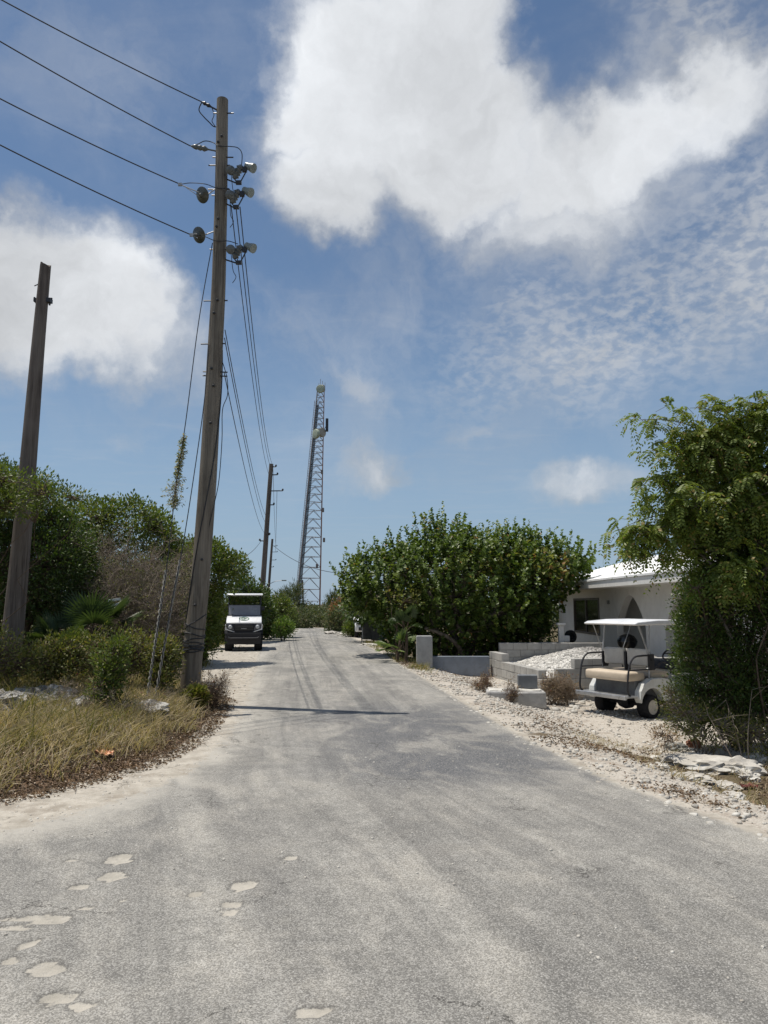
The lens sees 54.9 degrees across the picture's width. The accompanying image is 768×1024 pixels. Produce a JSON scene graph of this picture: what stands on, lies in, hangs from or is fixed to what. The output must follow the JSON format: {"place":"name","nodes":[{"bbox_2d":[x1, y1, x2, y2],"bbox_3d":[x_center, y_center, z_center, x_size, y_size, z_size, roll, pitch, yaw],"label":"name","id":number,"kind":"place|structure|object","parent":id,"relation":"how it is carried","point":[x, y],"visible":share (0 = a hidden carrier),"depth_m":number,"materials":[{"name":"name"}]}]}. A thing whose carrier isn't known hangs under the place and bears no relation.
{"place":"outdoors","nodes":[
{"label":"outdoors","id":0,"kind":"place"},
{"bbox_2d":[0,656,180,759],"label":"green grass","id":1,"kind":"structure","parent":0,"point":[17,679],"depth_m":8.62,"materials":[{"name":"plant"}]},
{"bbox_2d":[201,647,263,697],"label":"gravel","id":2,"kind":"structure","parent":0,"point":[236,667],"depth_m":18.64,"materials":[{"name":"gravel"}]},
{"bbox_2d":[296,379,327,609],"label":"lattice tower","id":3,"kind":"structure","parent":0,"point":[318,432],"depth_m":97.71,"materials":[{"name":"grey metal"}]},
{"bbox_2d":[0,628,767,1023],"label":"road","id":4,"kind":"structure","parent":0,"point":[134,928],"depth_m":4.29,"materials":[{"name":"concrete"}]},
{"bbox_2d":[0,701,254,833],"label":"gravel","id":5,"kind":"structure","parent":4,"relation":"on","point":[131,780],"depth_m":6.51,"materials":[{"name":"gravel"}]},
{"bbox_2d":[225,593,264,650],"bbox_3d":[-5.009,3.929,26.555,1.400,2.002,2.828,1,-7,-10],"label":"utility cart","id":6,"kind":"object","parent":4,"relation":"on","point":[244,623],"visible":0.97,"depth_m":25.41,"materials":[{"name":"white plastic"}]},
{"bbox_2d":[0,605,767,832],"bbox_3d":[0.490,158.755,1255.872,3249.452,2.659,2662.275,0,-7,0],"label":"ground","id":7,"kind":"structure","parent":0,"point":[635,739],"depth_m":9.27,"materials":[{"name":"gravel"}]},
{"bbox_2d":[0,688,27,710],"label":"rock","id":8,"kind":"object","parent":7,"relation":"on","point":[10,694],"visible":0.39,"depth_m":8.96,"materials":[{"name":"stone"}]},
{"bbox_2d":[0,262,52,680],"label":"utility pole","id":9,"kind":"object","parent":7,"relation":"on","point":[16,597],"visible":0.85,"depth_m":11.09,"materials":[{"name":"brown wood"}]},
{"bbox_2d":[0,620,55,689],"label":"weedy bush","id":10,"kind":"object","parent":7,"relation":"on","point":[16,666],"visible":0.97,"depth_m":9.79,"materials":[{"name":"green plant"}]},
{"bbox_2d":[11,684,78,704],"bbox_3d":[-4.391,2.378,9.466,1.232,0.372,0.969,0,-7,0],"label":"rock","id":11,"kind":"object","parent":7,"relation":"on","point":[52,686],"visible":0.2,"depth_m":9.39,"materials":[{"name":"stone"}]},
{"bbox_2d":[0,461,97,622],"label":"leafy tree","id":12,"kind":"object","parent":7,"relation":"on","point":[9,501],"visible":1,"depth_m":10.12,"materials":[{"name":"green plant"}]},
{"bbox_2d":[0,452,106,653],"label":"dark evergreen tree","id":13,"kind":"object","parent":7,"relation":"on","point":[48,534],"visible":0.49,"depth_m":13.21,"materials":[{"name":"green plant"}]},
{"bbox_2d":[24,629,96,686],"bbox_3d":[-4.557,2.129,10.404,1.036,0.976,1.192,0,-7,0],"label":"weedy bush","id":14,"kind":"object","parent":7,"relation":"on","point":[64,652],"visible":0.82,"depth_m":10.32,"materials":[{"name":"green plant"}]},
{"bbox_2d":[25,609,101,660],"bbox_3d":[-5.312,2.160,12.136,1.389,1.157,1.318,0,-7,0],"label":"fan palm","id":15,"kind":"object","parent":7,"relation":"on","point":[53,624],"visible":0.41,"depth_m":12.33,"materials":[{"name":"green plant"}]},
{"bbox_2d":[0,522,147,632],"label":"hedge","id":16,"kind":"object","parent":7,"relation":"on","point":[85,567],"visible":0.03,"depth_m":17.65,"materials":[{"name":"green plant"}]},
{"bbox_2d":[57,625,91,679],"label":"weedy bush","id":17,"kind":"object","parent":7,"relation":"on","point":[72,629],"visible":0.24,"depth_m":11.29,"materials":[{"name":"green plant"}]},
{"bbox_2d":[44,589,144,671],"bbox_3d":[-5.000,2.088,12.673,1.608,1.599,1.749,0,-7,0],"label":"fan palm","id":18,"kind":"object","parent":7,"relation":"on","point":[91,610],"visible":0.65,"depth_m":12.45,"materials":[{"name":"green plant"}]},
{"bbox_2d":[19,673,173,718],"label":"dead stalks","id":19,"kind":"object","parent":7,"relation":"on","point":[75,693],"visible":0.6,"depth_m":8.99,"materials":[{"name":"beige plant"}]},
{"bbox_2d":[82,629,136,706],"bbox_3d":[-3.458,2.048,9.290,0.577,1.159,0.802,0,-7,0],"label":"weedy bush","id":20,"kind":"object","parent":7,"relation":"on","point":[109,675],"visible":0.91,"depth_m":9.27,"materials":[{"name":"green plant"}]},
{"bbox_2d":[0,664,230,796],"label":"dry grass","id":21,"kind":"structure","parent":7,"relation":"on","point":[66,739],"depth_m":7.99,"materials":[{"name":"plant"}]},
{"bbox_2d":[30,555,208,676],"bbox_3d":[-5.420,2.155,14.757,3.790,2.749,1.543,1,-7,-12],"label":"dark shrub","id":22,"kind":"object","parent":7,"relation":"on","point":[179,654],"visible":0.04,"depth_m":14.87,"materials":[{"name":"green plant"}]},
{"bbox_2d":[0,694,242,804],"bbox_3d":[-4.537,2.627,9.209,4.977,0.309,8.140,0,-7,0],"label":"leaf litter","id":23,"kind":"object","parent":7,"relation":"on","point":[209,718],"visible":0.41,"depth_m":7.26,"materials":[{"name":"plant"}]},
{"bbox_2d":[68,488,191,632],"bbox_3d":[-7.061,1.607,19.330,4.168,4.323,3.762,0,-7,0],"label":"round topped tree","id":24,"kind":"object","parent":7,"relation":"on","point":[153,521],"visible":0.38,"depth_m":18.59,"materials":[{"name":"green plant"}]},
{"bbox_2d":[75,620,186,687],"bbox_3d":[-3.858,2.216,11.124,1.689,1.185,1.064,0,-7,0],"label":"weedy bush","id":25,"kind":"object","parent":7,"relation":"on","point":[140,657],"visible":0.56,"depth_m":11.06,"materials":[{"name":"green plant"}]},
{"bbox_2d":[55,520,214,677],"bbox_3d":[-4.792,1.737,14.100,3.119,3.221,2.966,0,-7,0],"label":"bare brush","id":26,"kind":"object","parent":7,"relation":"on","point":[148,600],"visible":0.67,"depth_m":13.91,"materials":[{"name":"brown plant"}]},
{"bbox_2d":[123,699,169,715],"bbox_3d":[-3.257,2.555,9.628,0.923,0.253,0.972,0,-7,0],"label":"rock","id":27,"kind":"object","parent":7,"relation":"on","point":[165,704],"visible":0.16,"depth_m":9.59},
{"bbox_2d":[136,630,185,693],"bbox_3d":[-3.397,2.337,11.215,0.717,1.144,1.011,0,-7,0],"label":"weedy bush","id":28,"kind":"object","parent":7,"relation":"on","point":[168,674],"visible":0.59,"depth_m":11.24,"materials":[{"name":"green plant"}]},
{"bbox_2d":[179,682,212,709],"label":"weedy bush","id":29,"kind":"object","parent":7,"relation":"on","point":[200,691],"visible":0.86,"depth_m":10.97,"materials":[{"name":"green plant"}]},
{"bbox_2d":[169,532,254,663],"bbox_3d":[-5.357,2.355,20.053,3.292,3.641,3.081,-4,-8,28],"label":"hedge tree","id":30,"kind":"object","parent":7,"relation":"on","point":[225,565],"visible":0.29,"depth_m":19.61,"materials":[{"name":"green plant"}]},
{"bbox_2d":[190,668,236,709],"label":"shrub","id":31,"kind":"object","parent":7,"relation":"on","point":[215,690],"visible":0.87,"depth_m":11.24,"materials":[{"name":"brown plant"}]},
{"bbox_2d":[178,96,256,691],"bbox_3d":[-2.822,-2.078,12.306,1.325,10.408,0.439,0,-7,0],"label":"utility pole","id":32,"kind":"object","parent":7,"relation":"on","point":[195,629],"visible":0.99,"depth_m":12.26,"materials":[{"name":"brown wood"}]},
{"bbox_2d":[0,98,177,183],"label":"wire","id":33,"kind":"object","parent":32,"relation":"attached to","point":[86,141],"visible":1,"depth_m":11.34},
{"bbox_2d":[0,144,188,233],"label":"wire","id":34,"kind":"object","parent":32,"relation":"attached to","point":[87,187],"visible":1,"depth_m":11.18,"materials":[{"name":"metal"}]},
{"bbox_2d":[0,41,190,145],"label":"wire","id":35,"kind":"object","parent":32,"relation":"attached to","point":[92,93],"visible":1,"depth_m":11.48,"materials":[{"name":"metal"}]},
{"bbox_2d":[1,0,201,101],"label":"wire","id":36,"kind":"object","parent":32,"relation":"attached to","point":[97,50],"visible":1,"depth_m":11.54,"materials":[{"name":"metal"}]},
{"bbox_2d":[146,243,212,697],"bbox_3d":[-3.150,-0.928,11.447,0.108,7.479,1.374,-2,-7,17],"label":"guy wire","id":37,"kind":"object","parent":32,"relation":"attached to","point":[155,639],"visible":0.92,"depth_m":10.85,"materials":[{"name":"metal"}]},
{"bbox_2d":[160,433,188,512],"bbox_3d":[-3.155,-0.623,11.332,0.418,1.290,0.490,-5,-9,37],"label":"vine clump","id":38,"kind":"object","parent":37,"relation":"attached to","point":[179,459],"visible":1,"depth_m":11.37,"materials":[{"name":"green plant"}]},
{"bbox_2d":[155,345,208,693],"bbox_3d":[-3.082,-0.018,11.421,0.059,5.704,1.163,-2,-8,19],"label":"guy wire","id":39,"kind":"object","parent":32,"relation":"attached to","point":[167,628],"visible":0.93,"depth_m":11.13,"materials":[{"name":"metal"}]},
{"bbox_2d":[224,373,261,528],"bbox_3d":[-4.912,-0.380,28.289,0.016,0.701,32.259,1,-7,-8],"label":"wire","id":40,"kind":"object","parent":32,"relation":"attached to","point":[238,441],"visible":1,"depth_m":16.59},
{"bbox_2d":[224,338,263,518],"bbox_3d":[-4.876,-0.931,28.358,0.016,0.670,32.247,1,-7,-8],"label":"wire","id":41,"kind":"object","parent":32,"relation":"attached to","point":[239,415],"visible":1,"depth_m":16.21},
{"bbox_2d":[225,330,263,510],"bbox_3d":[-4.863,-1.265,28.399,0.016,0.841,32.245,1,-7,-8],"label":"wire","id":42,"kind":"object","parent":32,"relation":"attached to","point":[239,406],"visible":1,"depth_m":16.19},
{"bbox_2d":[212,591,247,647],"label":"roadside bush","id":43,"kind":"object","parent":7,"relation":"on","point":[233,599],"visible":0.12,"depth_m":26.54,"materials":[{"name":"green plant"}]},
{"bbox_2d":[224,572,276,623],"bbox_3d":[-5.691,3.970,31.245,1.902,3.186,3.579,-3,-8,21],"label":"hedge tree","id":44,"kind":"object","parent":7,"relation":"on","point":[246,584],"visible":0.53,"depth_m":30.94,"materials":[{"name":"green plant"}]},
{"bbox_2d":[259,597,279,639],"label":"roadside bush","id":45,"kind":"object","parent":7,"relation":"on","point":[267,631],"visible":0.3,"depth_m":33.53,"materials":[{"name":"green plant"}]},
{"bbox_2d":[259,464,283,589],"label":"utility pole","id":46,"kind":"object","parent":7,"relation":"on","point":[266,535],"visible":0.78,"depth_m":44.13,"materials":[{"name":"brown wood"}]},
{"bbox_2d":[231,205,268,473],"bbox_3d":[-4.791,-3.607,28.691,0.018,1.221,32.237,1,-7,-8],"label":"wire","id":47,"kind":"object","parent":46,"relation":"attached to","point":[245,324],"visible":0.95,"depth_m":17.46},
{"bbox_2d":[236,210,270,466],"bbox_3d":[-4.675,-3.772,28.712,0.018,1.624,32.230,1,-7,-7],"label":"wire","id":48,"kind":"object","parent":46,"relation":"attached to","point":[249,324],"visible":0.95,"depth_m":17.21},
{"bbox_2d":[240,207,272,464],"bbox_3d":[-4.582,-3.828,28.719,0.018,1.879,32.224,1,-7,-7],"label":"wire","id":49,"kind":"object","parent":46,"relation":"attached to","point":[251,320],"visible":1,"depth_m":16.95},
{"bbox_2d":[267,539,286,595],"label":"utility pole","id":50,"kind":"object","parent":7,"relation":"on","point":[270,566],"visible":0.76,"depth_m":96.72,"materials":[{"name":"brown wood"}]},
{"bbox_2d":[264,592,300,637],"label":"roadside bush","id":51,"kind":"object","parent":7,"relation":"on","point":[288,610],"visible":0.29,"depth_m":35.63,"materials":[{"name":"green plant"}]},
{"bbox_2d":[270,614,295,640],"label":"roadside bush","id":52,"kind":"object","parent":7,"relation":"on","point":[281,626],"visible":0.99,"depth_m":32.45,"materials":[{"name":"green plant"}]},
{"bbox_2d":[278,585,299,606],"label":"pine tree","id":53,"kind":"object","parent":7,"relation":"on","point":[292,594],"visible":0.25,"depth_m":71.34,"materials":[{"name":"green plant"}]},
{"bbox_2d":[288,577,307,606],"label":"pine tree","id":54,"kind":"object","parent":7,"relation":"on","point":[297,590],"visible":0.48,"depth_m":73.43,"materials":[{"name":"green plant"}]},
{"bbox_2d":[288,605,317,627],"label":"roadside bush","id":55,"kind":"object","parent":7,"relation":"on","point":[308,621],"visible":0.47,"depth_m":51.26,"materials":[{"name":"green plant"}]},
{"bbox_2d":[302,605,334,626],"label":"roadside bush","id":56,"kind":"object","parent":7,"relation":"on","point":[319,622],"visible":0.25,"depth_m":64.71,"materials":[{"name":"green plant"}]},
{"bbox_2d":[321,588,340,609],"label":"pine tree","id":57,"kind":"object","parent":7,"relation":"on","point":[331,596],"visible":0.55,"depth_m":77.17,"materials":[{"name":"green plant"}]},
{"bbox_2d":[322,607,344,631],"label":"roadside bush","id":58,"kind":"object","parent":7,"relation":"on","point":[335,616],"visible":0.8,"depth_m":43.26,"materials":[{"name":"green plant"}]},
{"bbox_2d":[341,617,361,636],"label":"roadside bush","id":59,"kind":"object","parent":7,"relation":"on","point":[348,630],"visible":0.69,"depth_m":36.25,"materials":[{"name":"green plant"}]},
{"bbox_2d":[361,621,371,639],"bbox_3d":[-0.746,5.153,32.824,0.520,1.100,0.672,1,-7,-6],"label":"wheelie bin","id":60,"kind":"object","parent":7,"relation":"on","point":[366,632],"visible":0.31,"depth_m":32.56,"materials":[{"name":"black plastic"}]},
{"bbox_2d":[371,623,383,640],"bbox_3d":[-0.281,5.173,32.620,0.520,1.100,0.672,-1,-7,9],"label":"wheelie bin","id":61,"kind":"object","parent":7,"relation":"on","point":[375,636],"visible":0.2,"depth_m":32.36,"materials":[{"name":"black plastic"}]},
{"bbox_2d":[374,627,415,661],"bbox_3d":[0.329,3.695,20.613,1.253,1.015,1.327,0,-7,0],"label":"fan palm","id":62,"kind":"object","parent":7,"relation":"on","point":[400,635],"visible":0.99,"depth_m":20.56,"materials":[{"name":"green plant"}]},
{"bbox_2d":[373,584,424,658],"bbox_3d":[0.492,3.239,21.653,1.490,2.282,0.992,-5,-8,33],"label":"yellowing shrub","id":63,"kind":"object","parent":7,"relation":"on","point":[406,600],"visible":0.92,"depth_m":21.59,"materials":[{"name":"green plant"}]},
{"bbox_2d":[362,638,437,673],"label":"green grass","id":64,"kind":"structure","parent":7,"relation":"on","point":[410,658],"depth_m":20.95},
{"bbox_2d":[388,605,423,661],"bbox_3d":[0.614,3.410,20.880,1.103,1.645,1.077,0,-7,0],"label":"fan palm","id":65,"kind":"object","parent":7,"relation":"on","point":[401,616],"visible":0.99,"depth_m":20.67,"materials":[{"name":"green plant"}]},
{"bbox_2d":[416,635,432,667],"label":"concrete pillar","id":66,"kind":"structure","parent":7,"relation":"on","point":[424,655],"depth_m":19.82,"materials":[{"name":"concrete"}]},
{"bbox_2d":[388,656,484,692],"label":"leaf litter","id":67,"kind":"object","parent":7,"relation":"on","point":[403,663],"visible":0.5,"depth_m":18.57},
{"bbox_2d":[333,581,558,631],"bbox_3d":[2.855,4.309,31.691,10.140,3.216,4.632,0,-7,0],"label":"hedge","id":68,"kind":"object","parent":7,"relation":"on","point":[359,620],"visible":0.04,"depth_m":31.02,"materials":[{"name":"green plant"}]},
{"bbox_2d":[433,656,489,676],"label":"garden wall","id":69,"kind":"structure","parent":7,"relation":"on","point":[476,666],"depth_m":19.95,"materials":[{"name":"grey paint"}]},
{"bbox_2d":[329,501,596,658],"bbox_3d":[2.540,2.369,23.554,8.549,5.346,4.929,0,-7,0],"label":"sea grape tree","id":70,"kind":"object","parent":7,"relation":"on","point":[524,579],"visible":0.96,"depth_m":22.48,"materials":[{"name":"green plant"}]},
{"bbox_2d":[470,664,496,690],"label":"withered plant","id":71,"kind":"object","parent":7,"relation":"on","point":[484,684],"visible":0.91,"depth_m":14.67,"materials":[{"name":"brown plant"}]},
{"bbox_2d":[501,673,523,702],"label":"withered plant","id":72,"kind":"object","parent":7,"relation":"on","point":[511,694],"visible":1,"depth_m":13.44,"materials":[{"name":"brown plant"}]},
{"bbox_2d":[485,687,545,708],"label":"concrete slab","id":73,"kind":"structure","parent":7,"relation":"on","point":[533,698],"depth_m":13.67,"materials":[{"name":"concrete"}]},
{"bbox_2d":[517,674,537,688],"bbox_3d":[2.721,3.218,14.050,0.360,0.250,0.220,-1,-7,6],"label":"loose block","id":74,"kind":"object","parent":73,"relation":"on","point":[527,681],"depth_m":13.95,"materials":[{"name":"concrete"}]},
{"bbox_2d":[489,651,548,689],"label":"block wall","id":75,"kind":"structure","parent":7,"relation":"on","point":[502,667],"depth_m":18.85,"materials":[{"name":"concrete"}]},
{"bbox_2d":[512,603,558,641],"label":"dark shrub","id":76,"kind":"object","parent":7,"relation":"on","point":[554,626],"visible":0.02,"depth_m":32.35,"materials":[{"name":"green plant"}]},
{"bbox_2d":[498,643,602,661],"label":"block wall","id":77,"kind":"structure","parent":7,"relation":"on","point":[518,651],"depth_m":21.18,"materials":[{"name":"concrete"}]},
{"bbox_2d":[466,683,637,715],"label":"rubble stones","id":78,"kind":"object","parent":7,"relation":"on","point":[572,705],"visible":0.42,"depth_m":13.58,"materials":[{"name":"stone"}]},
{"bbox_2d":[537,667,583,705],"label":"withered plant","id":79,"kind":"object","parent":7,"relation":"on","point":[558,689],"visible":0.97,"depth_m":14.33,"materials":[{"name":"brown plant"}]},
{"bbox_2d":[556,623,569,642],"bbox_3d":[5.280,4.057,21.765,0.360,1.571,0.240,0,-7,0],"label":"gate post","id":80,"kind":"object","parent":7,"relation":"on","point":[562,638],"visible":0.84,"depth_m":21.74,"materials":[{"name":"white paint"}]},
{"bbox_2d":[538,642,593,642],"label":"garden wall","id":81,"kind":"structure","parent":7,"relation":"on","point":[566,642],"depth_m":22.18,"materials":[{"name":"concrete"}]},
{"bbox_2d":[564,630,576,642],"bbox_3d":[5.600,3.734,22.209,0.380,0.378,0.198,3,-8,-21],"label":"tyre","id":82,"kind":"object","parent":81,"relation":"on","point":[572,635],"visible":0.78,"depth_m":22.18,"materials":[{"name":"rubber"}]},
{"bbox_2d":[512,647,655,680],"bbox_3d":[4.875,3.726,18.431,3.250,0.639,5.300,0,-7,0],"label":"rubble heap","id":83,"kind":"object","parent":7,"relation":"on","point":[568,656],"visible":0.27,"depth_m":18.33,"materials":[{"name":"gravel"}]},
{"bbox_2d":[514,646,626,678],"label":"rubble stones","id":84,"kind":"object","parent":83,"relation":"on","point":[524,662],"visible":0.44,"depth_m":18.50,"materials":[{"name":"stone"}]},
{"bbox_2d":[474,701,767,817],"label":"leaf litter","id":85,"kind":"object","parent":7,"relation":"on","point":[597,748],"visible":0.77,"depth_m":8.39,"materials":[{"name":"gravel"}]},
{"bbox_2d":[554,657,687,700],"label":"block wall","id":86,"kind":"structure","parent":7,"relation":"on","point":[574,669],"depth_m":15.31,"materials":[{"name":"concrete"}]},
{"bbox_2d":[617,632,636,648],"bbox_3d":[7.000,4.070,21.260,0.564,1.221,0.570,0,-7,0],"label":"charcoal grill","id":87,"kind":"object","parent":7,"relation":"on","point":[631,641],"visible":0.71,"depth_m":21.11,"materials":[{"name":"metal"}]},
{"bbox_2d":[576,619,718,718],"bbox_3d":[5.004,2.872,13.845,2.800,1.714,1.200,4,-8,-31],"label":"golf cart","id":88,"kind":"object","parent":7,"relation":"on","point":[626,686],"visible":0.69,"depth_m":13.24,"materials":[{"name":"white plastic"}]},
{"bbox_2d":[551,555,767,704],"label":"white house","id":89,"kind":"structure","parent":7,"relation":"on","point":[603,595],"depth_m":22.50,"materials":[{"name":"paint"}]},
{"bbox_2d":[573,598,599,635],"bbox_3d":[7.115,3.651,25.998,0.070,1.240,3.300,0,-7,0],"label":"window","id":90,"kind":"structure","parent":89,"relation":"in","point":[584,609],"depth_m":26.00,"materials":[{"name":"black glass"}]},
{"bbox_2d":[642,722,682,757],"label":"weedy bush","id":91,"kind":"object","parent":7,"relation":"on","point":[665,736],"visible":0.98,"depth_m":8.98,"materials":[{"name":"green plant"}]},
{"bbox_2d":[650,752,685,763],"bbox_3d":[3.579,3.028,9.114,0.600,0.138,0.590,0,-7,0],"label":"limestone rock","id":92,"kind":"object","parent":7,"relation":"on","point":[661,758],"visible":0.27,"depth_m":9.07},
{"bbox_2d":[576,728,767,806],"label":"dry grass","id":93,"kind":"structure","parent":7,"relation":"on","point":[692,770],"depth_m":7.91,"materials":[{"name":"plant"}]},
{"bbox_2d":[664,742,687,751],"bbox_3d":[3.923,3.151,9.941,0.282,0.128,0.279,3,-8,-24],"label":"limestone rock","id":94,"kind":"object","parent":7,"relation":"on","point":[680,745],"visible":0.58,"depth_m":9.87,"materials":[{"name":"grey stone"}]},
{"bbox_2d":[598,390,767,751],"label":"feathery tree","id":95,"kind":"object","parent":7,"relation":"on","point":[729,455],"visible":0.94,"depth_m":9.87,"materials":[{"name":"green plant"}]},
{"bbox_2d":[674,771,715,782],"bbox_3d":[3.193,2.775,7.770,0.523,0.078,0.337,0,-7,0],"label":"limestone rock","id":96,"kind":"object","parent":7,"relation":"on","point":[698,775],"visible":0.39,"depth_m":7.69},
{"bbox_2d":[664,752,732,775],"bbox_3d":[3.876,3.000,8.902,0.948,0.164,0.921,3,-8,-25],"label":"limestone rock","id":97,"kind":"object","parent":7,"relation":"on","point":[689,760],"visible":0.62,"depth_m":8.69,"materials":[{"name":"stone"}]},
{"bbox_2d":[654,678,767,759],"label":"shrub","id":98,"kind":"object","parent":7,"relation":"on","point":[754,734],"visible":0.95,"depth_m":9.30,"materials":[{"name":"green plant"}]},
{"bbox_2d":[662,480,767,747],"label":"dark shrub","id":99,"kind":"object","parent":7,"relation":"on","point":[698,641],"visible":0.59,"depth_m":9.79,"materials":[{"name":"green plant"}]},
{"bbox_2d":[671,530,767,752],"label":"bright shrub","id":100,"kind":"object","parent":7,"relation":"on","point":[693,588],"visible":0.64,"depth_m":9.69,"materials":[{"name":"green plant"}]},
{"bbox_2d":[706,780,742,789],"bbox_3d":[3.544,2.857,7.759,0.366,0.069,0.315,0,-7,0],"label":"limestone rock","id":101,"kind":"object","parent":7,"relation":"on","point":[728,783],"visible":0.55,"depth_m":7.69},
{"bbox_2d":[701,686,766,758],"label":"dead bush","id":102,"kind":"object","parent":7,"relation":"on","point":[735,730],"visible":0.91,"depth_m":9.03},
{"bbox_2d":[722,790,745,799],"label":"limestone rock","id":103,"kind":"object","parent":7,"relation":"on","point":[734,793],"visible":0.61,"depth_m":7.04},
{"bbox_2d":[716,755,767,776],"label":"limestone rock","id":104,"kind":"object","parent":7,"relation":"on","point":[737,761],"visible":0.59,"depth_m":8.51,"materials":[{"name":"stone"}]},
{"bbox_2d":[739,771,760,781],"bbox_3d":[4.043,2.926,8.194,0.227,0.118,0.249,0,-7,0],"label":"limestone rock","id":105,"kind":"object","parent":7,"relation":"on","point":[752,774],"visible":0.76,"depth_m":8.16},
{"bbox_2d":[738,752,766,763],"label":"limestone rock","id":106,"kind":"object","parent":7,"relation":"on","point":[760,759],"visible":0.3,"depth_m":9.18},
{"bbox_2d":[0,0,767,604],"label":"sky","id":107,"kind":"structure","parent":0,"point":[494,235],"materials":[{"name":"blue"}]},
{"bbox_2d":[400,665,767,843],"bbox_3d":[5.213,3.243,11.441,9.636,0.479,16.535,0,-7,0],"label":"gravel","id":108,"kind":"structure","parent":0,"point":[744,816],"depth_m":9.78,"materials":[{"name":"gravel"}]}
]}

